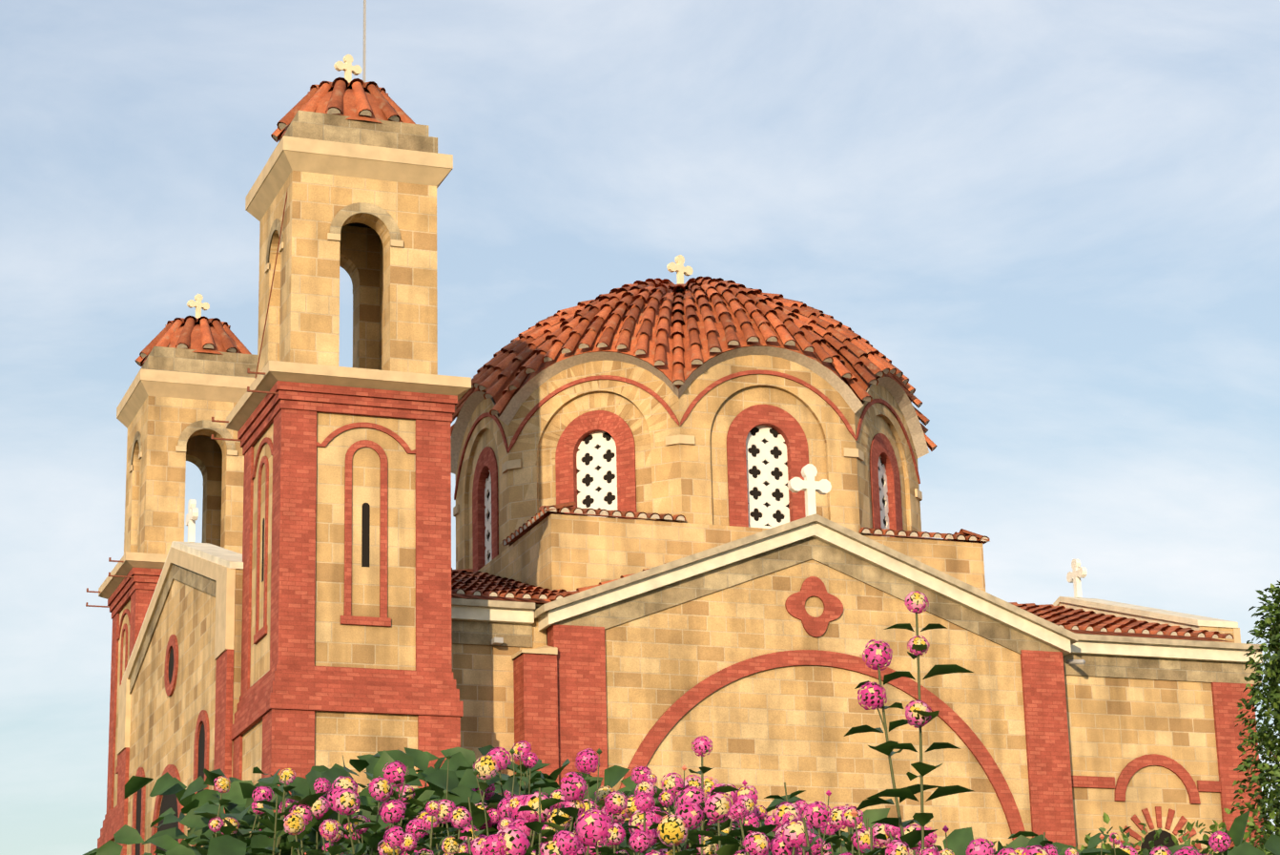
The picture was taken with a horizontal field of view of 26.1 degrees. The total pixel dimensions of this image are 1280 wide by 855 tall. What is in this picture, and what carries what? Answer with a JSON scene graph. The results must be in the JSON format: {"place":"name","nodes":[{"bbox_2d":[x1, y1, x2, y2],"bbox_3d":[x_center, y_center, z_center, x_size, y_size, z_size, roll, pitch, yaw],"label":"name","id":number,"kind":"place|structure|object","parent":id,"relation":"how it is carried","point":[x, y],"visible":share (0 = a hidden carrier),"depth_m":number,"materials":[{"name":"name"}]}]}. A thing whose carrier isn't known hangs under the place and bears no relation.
{"place":"outdoors","nodes":[
{"label":"outdoors","id":0,"kind":"place"},
{"bbox_2d":[0,0,1279,854],"label":"sky","id":1,"kind":"structure","parent":0,"point":[1059,220],"materials":[{"name":"blue"}]},
{"bbox_3d":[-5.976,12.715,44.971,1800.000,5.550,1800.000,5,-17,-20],"label":"ground","id":2,"kind":"structure","parent":0,"visible":0},
{"bbox_2d":[85,293,257,847],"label":"bell tower","id":3,"kind":"structure","parent":2,"relation":"on","point":[192,378],"depth_m":63.49,"materials":[{"name":"stone"}]},
{"bbox_2d":[116,498,243,854],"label":"gable wall","id":4,"kind":"structure","parent":2,"relation":"on","point":[179,693],"depth_m":54.88,"materials":[{"name":"stone"}]},
{"bbox_2d":[210,0,471,854],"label":"bell tower","id":5,"kind":"structure","parent":2,"relation":"on","point":[346,604],"depth_m":49.22,"materials":[{"name":"stone"}]},
{"bbox_2d":[82,590,1279,854],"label":"flowering bush","id":6,"kind":"object","parent":2,"relation":"on","point":[459,806],"visible":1,"depth_m":5.20,"materials":[{"name":"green plant"}]},
{"bbox_2d":[534,463,1078,850],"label":"gabled wall","id":7,"kind":"structure","parent":2,"relation":"on","point":[744,654],"depth_m":52.96,"materials":[{"name":"stone"}]},
{"bbox_2d":[451,598,1265,854],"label":"nave walls","id":8,"kind":"structure","parent":2,"relation":"on","point":[1154,736],"depth_m":55.29,"materials":[{"name":"beige stone"}]},
{"bbox_2d":[451,562,1233,641],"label":"tiled roof","id":9,"kind":"structure","parent":8,"relation":"on","point":[467,583],"depth_m":56.18,"materials":[{"name":"orange tile"}]},
{"bbox_2d":[453,354,985,601],"bbox_3d":[1.058,2.764,60.364,9.520,6.320,9.520,5,-17,-20],"label":"dome drum","id":10,"kind":"object","parent":9,"relation":"on","point":[722,452],"visible":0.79,"depth_m":56.74,"materials":[{"name":"beige stone"}]},
{"bbox_2d":[450,254,990,546],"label":"dome roof","id":11,"kind":"structure","parent":10,"relation":"on","point":[679,337],"depth_m":57.67,"materials":[{"name":"orange tile"}]},
{"bbox_2d":[1066,659,1085,663],"bbox_3d":[8.685,4.672,55.100,0.100,0.220,0.620,5,-17,-20],"label":"drain spout","id":12,"kind":"object","parent":8,"relation":"attached to","point":[1075,661],"visible":0.8,"depth_m":55.00,"materials":[{"name":"grey metal"}]},
{"bbox_2d":[986,809,1279,854],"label":"hedge shrub","id":13,"kind":"object","parent":2,"relation":"on","point":[1188,827],"visible":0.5,"depth_m":29.61,"materials":[{"name":"green plant"}]},
{"bbox_2d":[1052,558,1240,642],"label":"gable wall","id":14,"kind":"structure","parent":2,"relation":"on","point":[1148,614],"depth_m":60.15,"materials":[{"name":"stone"}]},
{"bbox_2d":[1224,580,1279,848],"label":"cypress tree","id":15,"kind":"object","parent":2,"relation":"on","point":[1263,735],"visible":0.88,"depth_m":49.59,"materials":[{"name":"green plant"}]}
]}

